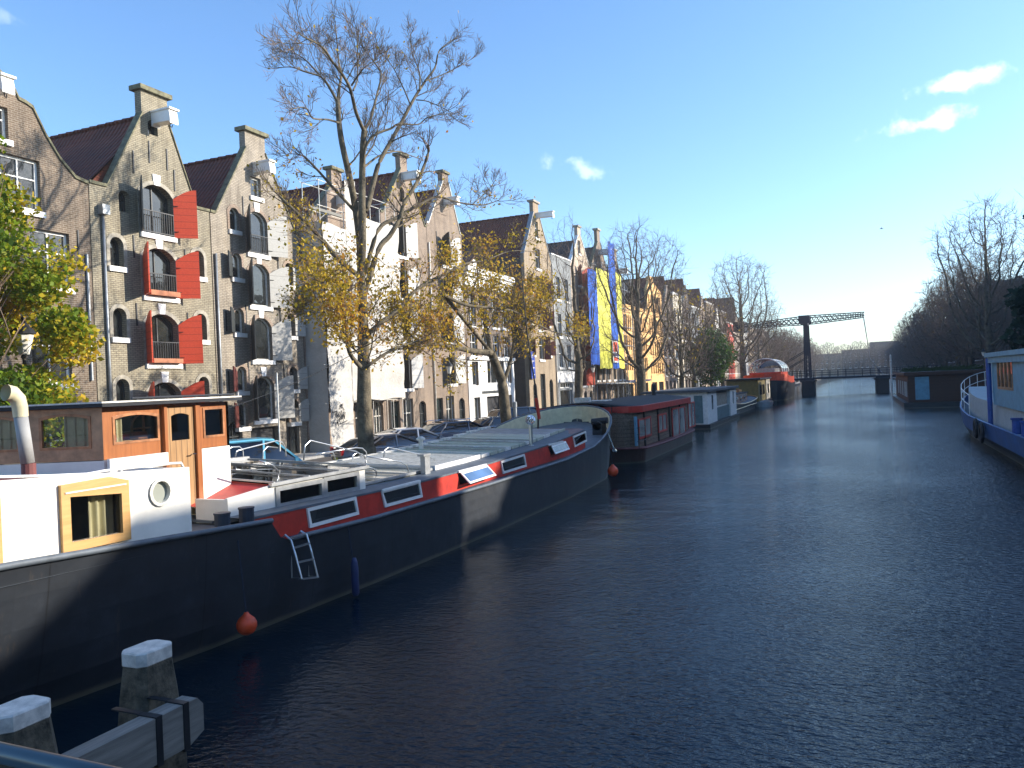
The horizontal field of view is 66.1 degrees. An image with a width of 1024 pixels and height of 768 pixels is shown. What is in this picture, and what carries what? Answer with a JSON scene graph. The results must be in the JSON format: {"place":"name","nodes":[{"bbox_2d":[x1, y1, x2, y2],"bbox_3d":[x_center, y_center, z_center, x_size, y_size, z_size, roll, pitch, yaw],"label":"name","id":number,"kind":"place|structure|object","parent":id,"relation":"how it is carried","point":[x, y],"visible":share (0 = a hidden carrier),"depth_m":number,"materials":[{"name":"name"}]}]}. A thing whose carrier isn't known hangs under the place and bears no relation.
{"place":"outdoors","nodes":[
{"label":"outdoors","id":0,"kind":"place"},
{"bbox_2d":[0,69,96,446],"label":"brick house","id":1,"kind":"structure","parent":0,"point":[37,165],"depth_m":28.01,"materials":[{"name":"brown brick"}]},
{"bbox_2d":[0,108,13,146],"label":"window","id":2,"kind":"structure","parent":1,"relation":"in","point":[10,143],"depth_m":26.73,"materials":[{"name":"white paint"}]},
{"bbox_2d":[0,153,45,218],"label":"window","id":3,"kind":"structure","parent":1,"relation":"in","point":[24,171],"depth_m":27.35,"materials":[{"name":"white paint"}]},
{"bbox_2d":[30,230,75,294],"bbox_3d":[-16.445,-4.348,27.999,0.320,2.200,1.700,-2,0,24],"label":"window","id":4,"kind":"structure","parent":1,"relation":"in","point":[40,235],"depth_m":28.18,"materials":[{"name":"white paint"}]},
{"bbox_2d":[31,322,76,388],"bbox_3d":[-16.340,-0.999,27.907,0.320,2.400,1.700,-2,0,24],"label":"window","id":5,"kind":"structure","parent":1,"relation":"in","point":[35,359],"depth_m":27.93,"materials":[{"name":"white paint"}]},
{"bbox_2d":[49,83,216,401],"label":"warehouse","id":6,"kind":"structure","parent":0,"point":[151,270],"depth_m":32.11,"materials":[{"name":"brown brick"}]},
{"bbox_2d":[106,233,127,272],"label":"window","id":7,"kind":"structure","parent":6,"relation":"in","point":[112,250],"depth_m":30.67,"materials":[{"name":"white paint"}]},
{"bbox_2d":[109,304,130,342],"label":"window","id":8,"kind":"structure","parent":6,"relation":"in","point":[115,319],"depth_m":30.66,"materials":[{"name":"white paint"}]},
{"bbox_2d":[112,375,132,400],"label":"window","id":9,"kind":"structure","parent":6,"relation":"in","point":[118,389],"depth_m":30.69,"materials":[{"name":"white paint"}]},
{"bbox_2d":[137,174,177,242],"bbox_3d":[-14.709,-7.260,32.425,0.440,2.670,1.920,-2,0,24],"label":"window","id":10,"kind":"structure","parent":6,"relation":"in","point":[155,206],"depth_m":32.49,"materials":[{"name":"white paint"}]},
{"bbox_2d":[140,239,179,302],"bbox_3d":[-14.598,-4.687,32.425,0.440,2.620,1.920,-2,0,24],"label":"window","id":11,"kind":"structure","parent":6,"relation":"in","point":[159,264],"depth_m":32.59,"materials":[{"name":"white paint"}]},
{"bbox_2d":[143,303,182,368],"bbox_3d":[-14.481,-1.965,32.425,0.440,2.670,1.920,-2,0,24],"label":"window","id":12,"kind":"structure","parent":6,"relation":"in","point":[162,329],"depth_m":32.61,"materials":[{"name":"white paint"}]},
{"bbox_2d":[146,372,183,400],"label":"window","id":13,"kind":"structure","parent":6,"relation":"in","point":[161,389],"depth_m":32.62,"materials":[{"name":"white paint"}]},
{"bbox_2d":[183,125,309,453],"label":"warehouse","id":14,"kind":"structure","parent":0,"point":[258,344],"depth_m":37.69,"materials":[{"name":"brick"}]},
{"bbox_2d":[227,204,242,235],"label":"window","id":15,"kind":"structure","parent":14,"relation":"in","point":[231,215],"depth_m":36.53,"materials":[{"name":"white paint"}]},
{"bbox_2d":[231,250,244,282],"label":"window","id":16,"kind":"structure","parent":14,"relation":"in","point":[236,277],"depth_m":36.65,"materials":[{"name":"white paint"}]},
{"bbox_2d":[233,305,247,337],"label":"window","id":17,"kind":"structure","parent":14,"relation":"in","point":[238,324],"depth_m":36.65,"materials":[{"name":"white paint"}]},
{"bbox_2d":[235,363,249,395],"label":"window","id":18,"kind":"structure","parent":14,"relation":"in","point":[241,392],"depth_m":36.64,"materials":[{"name":"white paint"}]},
{"bbox_2d":[235,399,251,431],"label":"window","id":19,"kind":"structure","parent":14,"relation":"in","point":[242,417],"depth_m":36.65,"materials":[{"name":"white paint"}]},
{"bbox_2d":[244,202,270,260],"bbox_3d":[-12.287,-7.364,37.826,0.300,2.670,1.680,-2,0,24],"label":"window","id":20,"kind":"structure","parent":14,"relation":"in","point":[257,223],"depth_m":37.95,"materials":[{"name":"white paint"}]},
{"bbox_2d":[247,258,272,311],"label":"window","id":21,"kind":"structure","parent":14,"relation":"in","point":[259,274],"depth_m":38.01,"materials":[{"name":"white paint"}]},
{"bbox_2d":[249,310,275,364],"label":"window","id":22,"kind":"structure","parent":14,"relation":"in","point":[262,329],"depth_m":38.02,"materials":[{"name":"white paint"}]},
{"bbox_2d":[251,426,274,439],"bbox_3d":[-12.091,2.822,37.909,0.010,1.500,2.000,-2,0,24],"label":"doorway","id":23,"kind":"structure","parent":14,"relation":"in","point":[269,432],"depth_m":38.14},
{"bbox_2d":[251,367,277,424],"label":"window","id":24,"kind":"structure","parent":14,"relation":"in","point":[264,385],"depth_m":38.00,"materials":[{"name":"white paint"}]},
{"bbox_2d":[286,418,297,453],"bbox_3d":[-11.206,2.384,39.697,0.060,2.300,1.000,-2,0,24],"label":"door","id":25,"kind":"structure","parent":14,"relation":"in","point":[291,432],"depth_m":39.85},
{"bbox_2d":[287,152,433,427],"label":"warehouse","id":26,"kind":"structure","parent":0,"point":[418,405],"depth_m":50.60,"materials":[{"name":"paint"}]},
{"bbox_2d":[403,399,411,426],"bbox_3d":[-6.722,2.141,50.024,0.060,2.400,1.200,-2,0,24],"label":"door","id":27,"kind":"structure","parent":26,"relation":"in","point":[406,402],"depth_m":50.22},
{"bbox_2d":[415,169,468,421],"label":"warehouse","id":28,"kind":"structure","parent":0,"point":[440,227],"depth_m":54.97,"materials":[{"name":"paint"}]},
{"bbox_2d":[462,245,514,420],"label":"canal house","id":29,"kind":"structure","parent":0,"point":[483,397],"depth_m":60.63,"materials":[{"name":"paint"}]},
{"bbox_2d":[458,199,556,407],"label":"warehouse","id":30,"kind":"structure","parent":0,"point":[543,362],"depth_m":71.33,"materials":[{"name":"beige brick"}]},
{"bbox_2d":[0,0,1023,353],"label":"sky","id":31,"kind":"structure","parent":0,"point":[785,134],"materials":[{"name":"blue"}]},
{"bbox_2d":[50,377,1023,767],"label":"water","id":32,"kind":"structure","parent":0,"point":[828,573],"depth_m":11.79,"materials":[{"name":"blue liquid"}]},
{"bbox_2d":[0,695,57,767],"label":"mooring post","id":33,"kind":"object","parent":32,"relation":"in","point":[25,721],"visible":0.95,"depth_m":6.51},
{"bbox_2d":[118,639,187,767],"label":"mooring post","id":34,"kind":"object","parent":32,"relation":"in","point":[148,670],"visible":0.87,"depth_m":7.81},
{"bbox_2d":[62,695,203,767],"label":"fender beam","id":35,"kind":"structure","parent":34,"relation":"attached to","point":[157,737],"depth_m":7.24,"materials":[{"name":"wood"}]},
{"bbox_2d":[0,259,616,707],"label":"barge","id":36,"kind":"object","parent":32,"relation":"on","point":[126,523],"visible":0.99,"depth_m":12.34,"materials":[{"name":"black metal"}]},
{"bbox_2d":[58,477,130,552],"bbox_3d":[-5.313,1.645,10.059,0.072,0.870,0.980,-2,0,24],"label":"window","id":37,"kind":"structure","parent":36,"relation":"in","point":[105,485],"depth_m":9.99,"materials":[{"name":"yellow wood"}]},
{"bbox_2d":[167,406,196,503],"bbox_3d":[-5.520,1.223,13.178,0.140,1.690,0.590,-2,0,24],"label":"door","id":38,"kind":"structure","parent":36,"relation":"in","point":[180,419],"depth_m":13.26,"materials":[{"name":"brown wood"}]},
{"bbox_2d":[236,540,256,635],"bbox_3d":[-4.052,3.093,11.951,0.305,1.434,0.306,-2,0,24],"label":"buoy","id":39,"kind":"object","parent":36,"relation":"hanging from","point":[246,624],"visible":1,"depth_m":11.88,"materials":[{"name":"plastic"}]},
{"bbox_2d":[275,478,324,506],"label":"window","id":40,"kind":"structure","parent":36,"relation":"in","point":[308,490],"depth_m":14.58,"materials":[{"name":"white glass"}]},
{"bbox_2d":[306,497,358,527],"bbox_3d":[-3.370,2.411,14.866,0.050,0.377,1.591,-2,0,24],"label":"window","id":41,"kind":"structure","parent":36,"relation":"in","point":[326,513],"depth_m":14.81,"materials":[{"name":"white paint"}]},
{"bbox_2d":[323,471,359,496],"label":"window","id":42,"kind":"structure","parent":36,"relation":"in","point":[342,483],"depth_m":15.78,"materials":[{"name":"white glass"}]},
{"bbox_2d":[348,527,358,595],"bbox_3d":[-2.908,3.261,14.465,0.150,1.268,0.149,-2,0,-21],"label":"fender","id":43,"kind":"object","parent":36,"relation":"hanging from","point":[354,577],"visible":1,"depth_m":14.41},
{"bbox_2d":[381,482,422,506],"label":"window","id":44,"kind":"structure","parent":36,"relation":"in","point":[414,491],"depth_m":17.11,"materials":[{"name":"white paint"}]},
{"bbox_2d":[460,465,495,483],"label":"window","id":45,"kind":"structure","parent":36,"relation":"in","point":[484,472],"depth_m":20.22,"materials":[{"name":"white paint"}]},
{"bbox_2d":[500,454,526,473],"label":"window","id":46,"kind":"structure","parent":36,"relation":"in","point":[517,462],"depth_m":22.71,"materials":[{"name":"white paint"}]},
{"bbox_2d":[539,384,695,463],"bbox_3d":[6.264,1.998,42.786,5.460,3.870,15.717,-2,0,24],"label":"houseboat","id":47,"kind":"object","parent":32,"relation":"on","point":[644,428],"visible":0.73,"depth_m":37.53,"materials":[{"name":"red paint"}]},
{"bbox_2d":[638,416,651,439],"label":"window","id":48,"kind":"structure","parent":47,"relation":"in","point":[646,421],"depth_m":36.50,"materials":[{"name":"glass"}]},
{"bbox_2d":[671,406,685,436],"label":"window","id":49,"kind":"structure","parent":47,"relation":"in","point":[677,429],"depth_m":43.38,"materials":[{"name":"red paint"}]},
{"bbox_2d":[641,386,739,428],"bbox_3d":[14.876,2.013,63.824,5.000,3.300,15.684,-2,0,24],"label":"houseboat","id":50,"kind":"object","parent":32,"relation":"on","point":[715,406],"visible":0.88,"depth_m":58.21,"materials":[{"name":"paint"}]},
{"bbox_2d":[694,395,702,423],"bbox_3d":[13.360,1.828,56.347,0.600,2.000,0.029,-2,0,24],"label":"door","id":51,"kind":"structure","parent":50,"relation":"in","point":[698,399],"depth_m":56.33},
{"bbox_2d":[736,389,757,413],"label":"tjalk boat","id":52,"kind":"object","parent":32,"relation":"on","point":[745,402],"visible":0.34,"depth_m":82.28,"materials":[{"name":"grey wood"}]},
{"bbox_2d":[724,377,771,401],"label":"houseboat","id":53,"kind":"object","parent":32,"relation":"on","point":[759,388],"visible":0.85,"depth_m":95.30,"materials":[{"name":"beige paint"}]},
{"bbox_2d":[743,358,794,400],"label":"motor ship","id":54,"kind":"object","parent":32,"relation":"on","point":[782,385],"visible":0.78,"depth_m":108.92,"materials":[{"name":"red metal"}]},
{"bbox_2d":[733,312,940,395],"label":"bascule bridge","id":55,"kind":"structure","parent":32,"relation":"in","point":[808,385],"depth_m":123.50,"materials":[{"name":"metal"}]},
{"bbox_2d":[893,363,985,408],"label":"houseboat","id":56,"kind":"object","parent":32,"relation":"on","point":[935,387],"visible":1,"depth_m":71.80,"materials":[{"name":"grey"}]},
{"bbox_2d":[915,376,929,399],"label":"window","id":57,"kind":"structure","parent":56,"relation":"in","point":[922,392],"depth_m":72.13,"materials":[{"name":"glass"}]},
{"bbox_2d":[960,348,1023,465],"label":"motor ship","id":58,"kind":"object","parent":32,"relation":"on","point":[995,406],"visible":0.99,"depth_m":31.55,"materials":[{"name":"blue paint"}]},
{"bbox_2d":[549,253,574,404],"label":"canal house","id":59,"kind":"structure","parent":0,"point":[565,390],"depth_m":77.30,"materials":[{"name":"grey paint"}]},
{"bbox_2d":[547,225,594,399],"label":"warehouse","id":60,"kind":"structure","parent":0,"point":[587,384],"depth_m":83.08,"materials":[{"name":"brick"}]},
{"bbox_2d":[584,228,612,399],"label":"warehouse","id":61,"kind":"structure","parent":0,"point":[596,245],"depth_m":88.93,"materials":[{"name":"grey brick"}]},
{"bbox_2d":[304,374,895,461],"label":"street","id":62,"kind":"structure","parent":0,"point":[326,459],"depth_m":37.26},
{"bbox_2d":[10,317,35,365],"bbox_3d":[-10.586,1.091,17.198,0.520,5.130,0.494,-2,0,24],"label":"street lamp","id":63,"kind":"object","parent":62,"relation":"on","point":[28,333],"visible":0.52,"depth_m":17.11,"materials":[{"name":"white metal"}]},
{"bbox_2d":[0,134,105,447],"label":"maple tree","id":64,"kind":"object","parent":62,"relation":"on","point":[59,331],"visible":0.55,"depth_m":16.59,"materials":[{"name":"green plant"}]},
{"bbox_2d":[229,437,302,460],"bbox_3d":[-8.106,2.627,25.276,3.730,1.840,1.990,-2,0,-29],"label":"parked car","id":65,"kind":"object","parent":62,"relation":"on","point":[269,453],"visible":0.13,"depth_m":24.71,"materials":[{"name":"blue metal"}]},
{"bbox_2d":[330,432,423,460],"bbox_3d":[-4.955,2.691,32.008,4.530,1.440,2.120,-2,0,-29],"label":"parked car","id":66,"kind":"object","parent":62,"relation":"on","point":[382,441],"visible":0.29,"depth_m":31.20,"materials":[{"name":"grey metal"}]},
{"bbox_2d":[246,0,548,456],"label":"elm tree","id":67,"kind":"object","parent":62,"relation":"on","point":[343,308],"visible":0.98,"depth_m":28.09,"materials":[{"name":"brown plant"}]},
{"bbox_2d":[374,427,444,442],"bbox_3d":[-4.477,2.661,35.619,4.330,1.460,2.100,-2,0,-24],"label":"parked car","id":68,"kind":"object","parent":62,"relation":"on","point":[414,433],"visible":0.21,"depth_m":35.01,"materials":[{"name":"silver metal"}]},
{"bbox_2d":[422,418,485,436],"bbox_3d":[-2.489,2.538,40.200,4.730,1.536,2.140,-2,0,-25],"label":"parked car","id":69,"kind":"object","parent":62,"relation":"on","point":[446,427],"visible":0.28,"depth_m":39.27,"materials":[{"name":"black metal"}]},
{"bbox_2d":[348,215,593,422],"bbox_3d":[-0.883,-2.608,37.828,6.654,11.765,21.248,-2,0,24],"label":"elm tree","id":70,"kind":"object","parent":62,"relation":"on","point":[512,301],"visible":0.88,"depth_m":38.25,"materials":[{"name":"yellow plant"}]},
{"bbox_2d":[473,416,500,427],"bbox_3d":[-0.533,2.501,44.196,3.730,1.440,2.040,-2,0,-24],"label":"parked car","id":71,"kind":"object","parent":62,"relation":"on","point":[493,421],"visible":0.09,"depth_m":43.25,"materials":[{"name":"black metal"}]},
{"bbox_2d":[487,406,535,417],"bbox_3d":[0.763,2.255,48.202,4.630,1.820,2.190,-2,0,-25],"label":"parked car","id":72,"kind":"object","parent":62,"relation":"on","point":[522,410],"visible":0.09,"depth_m":47.40,"materials":[{"name":"grey metal"}]},
{"bbox_2d":[536,210,607,401],"bbox_3d":[3.917,-4.198,50.895,4.856,14.501,5.281,-2,0,24],"label":"bare tree","id":73,"kind":"object","parent":62,"relation":"on","point":[579,370],"visible":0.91,"depth_m":50.60,"materials":[{"name":"brown plant"}]},
{"bbox_2d":[583,215,691,395],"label":"bare tree","id":74,"kind":"object","parent":62,"relation":"on","point":[638,364],"visible":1,"depth_m":65.71,"materials":[{"name":"brown plant"}]},
{"bbox_2d":[641,278,719,387],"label":"bare tree","id":75,"kind":"object","parent":62,"relation":"on","point":[681,377],"visible":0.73,"depth_m":79.82,"materials":[{"name":"brown plant"}]},
{"bbox_2d":[658,293,726,386],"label":"bare tree","id":76,"kind":"object","parent":62,"relation":"on","point":[694,378],"visible":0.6,"depth_m":86.68,"materials":[{"name":"brown plant"}]},
{"bbox_2d":[683,326,742,386],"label":"leafy tree","id":77,"kind":"object","parent":62,"relation":"on","point":[728,359],"visible":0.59,"depth_m":95.92,"materials":[{"name":"plant"}]},
{"bbox_2d":[692,293,753,385],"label":"bare tree","id":78,"kind":"object","parent":62,"relation":"on","point":[726,329],"visible":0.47,"depth_m":105.08,"materials":[{"name":"brown plant"}]},
{"bbox_2d":[698,251,785,377],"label":"bare tree","id":79,"kind":"object","parent":62,"relation":"on","point":[743,371],"visible":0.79,"depth_m":122.35,"materials":[{"name":"brown plant"}]},
{"bbox_2d":[732,301,786,364],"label":"bare tree","id":80,"kind":"object","parent":62,"relation":"on","point":[758,355],"visible":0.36,"depth_m":145.87,"materials":[{"name":"brown plant"}]},
{"bbox_2d":[746,319,791,369],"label":"bare tree","id":81,"kind":"object","parent":62,"relation":"on","point":[781,345],"visible":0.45,"depth_m":166.78,"materials":[{"name":"brown plant"}]},
{"bbox_2d":[754,330,797,371],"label":"bare tree","id":82,"kind":"object","parent":62,"relation":"on","point":[791,347],"visible":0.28,"depth_m":181.07,"materials":[{"name":"brown plant"}]},
{"bbox_2d":[897,312,930,367],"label":"bare tree","id":83,"kind":"object","parent":62,"relation":"on","point":[909,347],"visible":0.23,"depth_m":177.34,"materials":[{"name":"brown plant"}]},
{"bbox_2d":[901,295,970,366],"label":"bare tree","id":84,"kind":"object","parent":62,"relation":"on","point":[911,333],"visible":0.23,"depth_m":140.86,"materials":[{"name":"brown plant"}]},
{"bbox_2d":[909,305,970,367],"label":"bare tree","id":85,"kind":"object","parent":62,"relation":"on","point":[933,351],"visible":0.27,"depth_m":132.21,"materials":[{"name":"brown plant"}]},
{"bbox_2d":[920,263,983,367],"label":"bare tree","id":86,"kind":"object","parent":62,"relation":"on","point":[957,362],"visible":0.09,"depth_m":125.58,"materials":[{"name":"brown plant"}]},
{"bbox_2d":[910,264,1008,366],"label":"bare tree","id":87,"kind":"object","parent":62,"relation":"on","point":[964,362],"visible":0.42,"depth_m":110.13,"materials":[{"name":"brown plant"}]},
{"bbox_2d":[924,260,998,364],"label":"bare tree","id":88,"kind":"object","parent":62,"relation":"on","point":[935,306],"visible":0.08,"depth_m":117.61,"materials":[{"name":"brown plant"}]},
{"bbox_2d":[926,272,1009,365],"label":"bare tree","id":89,"kind":"object","parent":62,"relation":"on","point":[971,358],"visible":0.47,"depth_m":102.48,"materials":[{"name":"brown plant"}]},
{"bbox_2d":[920,188,1023,385],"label":"bare tree","id":90,"kind":"object","parent":62,"relation":"on","point":[988,338],"visible":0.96,"depth_m":86.92,"materials":[{"name":"brown plant"}]},
{"bbox_2d":[941,241,1023,359],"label":"bare tree","id":91,"kind":"object","parent":62,"relation":"on","point":[982,321],"visible":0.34,"depth_m":95.64,"materials":[{"name":"brown plant"}]},
{"bbox_2d":[998,176,1023,349],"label":"evergreen tree","id":92,"kind":"object","parent":62,"relation":"on","point":[1015,300],"visible":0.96,"depth_m":59.50,"materials":[{"name":"green plant"}]},
{"bbox_2d":[606,248,627,397],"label":"warehouse","id":93,"kind":"structure","parent":0,"point":[621,378],"depth_m":95.43,"materials":[{"name":"beige brick"}]},
{"bbox_2d":[621,279,650,395],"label":"apartment building","id":94,"kind":"structure","parent":0,"point":[629,377],"depth_m":101.71,"materials":[{"name":"paint"}]},
{"bbox_2d":[625,277,675,388],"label":"canal house","id":95,"kind":"structure","parent":0,"point":[669,383],"depth_m":121.48,"materials":[{"name":"brick"}]},
{"bbox_2d":[639,276,664,389],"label":"apartment building","id":96,"kind":"structure","parent":0,"point":[657,380],"depth_m":112.67,"materials":[{"name":"paint"}]},
{"bbox_2d":[670,292,684,387],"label":"canal house","id":97,"kind":"structure","parent":0,"point":[678,372],"depth_m":127.06,"materials":[{"name":"beige paint"}]},
{"bbox_2d":[665,279,691,387],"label":"canal house","id":98,"kind":"structure","parent":0,"point":[688,307],"depth_m":134.97,"materials":[{"name":"brick"}]},
{"bbox_2d":[813,353,841,376],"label":"canal house","id":99,"kind":"structure","parent":0,"point":[833,370],"depth_m":421.64,"materials":[{"name":"beige brick"}]},
{"bbox_2d":[841,349,870,375],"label":"canal house","id":100,"kind":"structure","parent":0,"point":[856,369],"depth_m":416.81,"materials":[{"name":"brown brick"}]},
{"bbox_2d":[869,341,898,374],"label":"canal house","id":101,"kind":"structure","parent":0,"point":[884,343],"depth_m":411.90,"materials":[{"name":"brick"}]},
{"bbox_3d":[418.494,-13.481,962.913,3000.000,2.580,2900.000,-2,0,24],"label":"ground","id":102,"kind":"structure","parent":0,"visible":0},
{"bbox_2d":[282,165,388,451],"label":"warehouse","id":103,"kind":"structure","parent":102,"relation":"on","point":[334,202],"depth_m":43.66,"materials":[{"name":"brick"}]},
{"bbox_2d":[299,179,404,451],"bbox_3d":[-8.754,-3.746,43.643,1.450,14.637,8.200,-2,0,24],"label":"scaffold","id":104,"kind":"object","parent":102,"relation":"on","point":[387,383],"visible":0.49,"depth_m":41.61,"materials":[{"name":"metal"}]},
{"bbox_2d":[587,241,636,399],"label":"scaffold","id":105,"kind":"object","parent":102,"relation":"on","point":[601,359],"visible":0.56,"depth_m":86.39,"materials":[{"name":"yellow fabric"}]},
{"bbox_2d":[818,342,839,376],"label":"bare tree","id":106,"kind":"object","parent":102,"relation":"on","point":[830,362],"visible":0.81,"depth_m":405.34,"materials":[{"name":"brown plant"}]},
{"bbox_2d":[831,343,857,375],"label":"bare tree","id":107,"kind":"object","parent":102,"relation":"on","point":[843,350],"visible":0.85,"depth_m":410.26,"materials":[{"name":"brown plant"}]},
{"bbox_2d":[848,340,871,374],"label":"bare tree","id":108,"kind":"object","parent":102,"relation":"on","point":[859,358],"visible":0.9,"depth_m":401.87,"materials":[{"name":"brown plant"}]},
{"bbox_2d":[860,341,885,374],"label":"bare tree","id":109,"kind":"object","parent":102,"relation":"on","point":[876,355],"visible":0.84,"depth_m":395.41,"materials":[{"name":"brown plant"}]},
{"bbox_3d":[-2.966,1.979,-2.873,27.300,0.400,10.300,-2,0,24],"label":"near bridge","id":110,"kind":"object","parent":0,"visible":0},
{"bbox_2d":[0,741,121,767],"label":"bridge railing","id":111,"kind":"object","parent":110,"relation":"on","point":[15,756],"visible":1,"depth_m":1.64,"materials":[{"name":"metal"}]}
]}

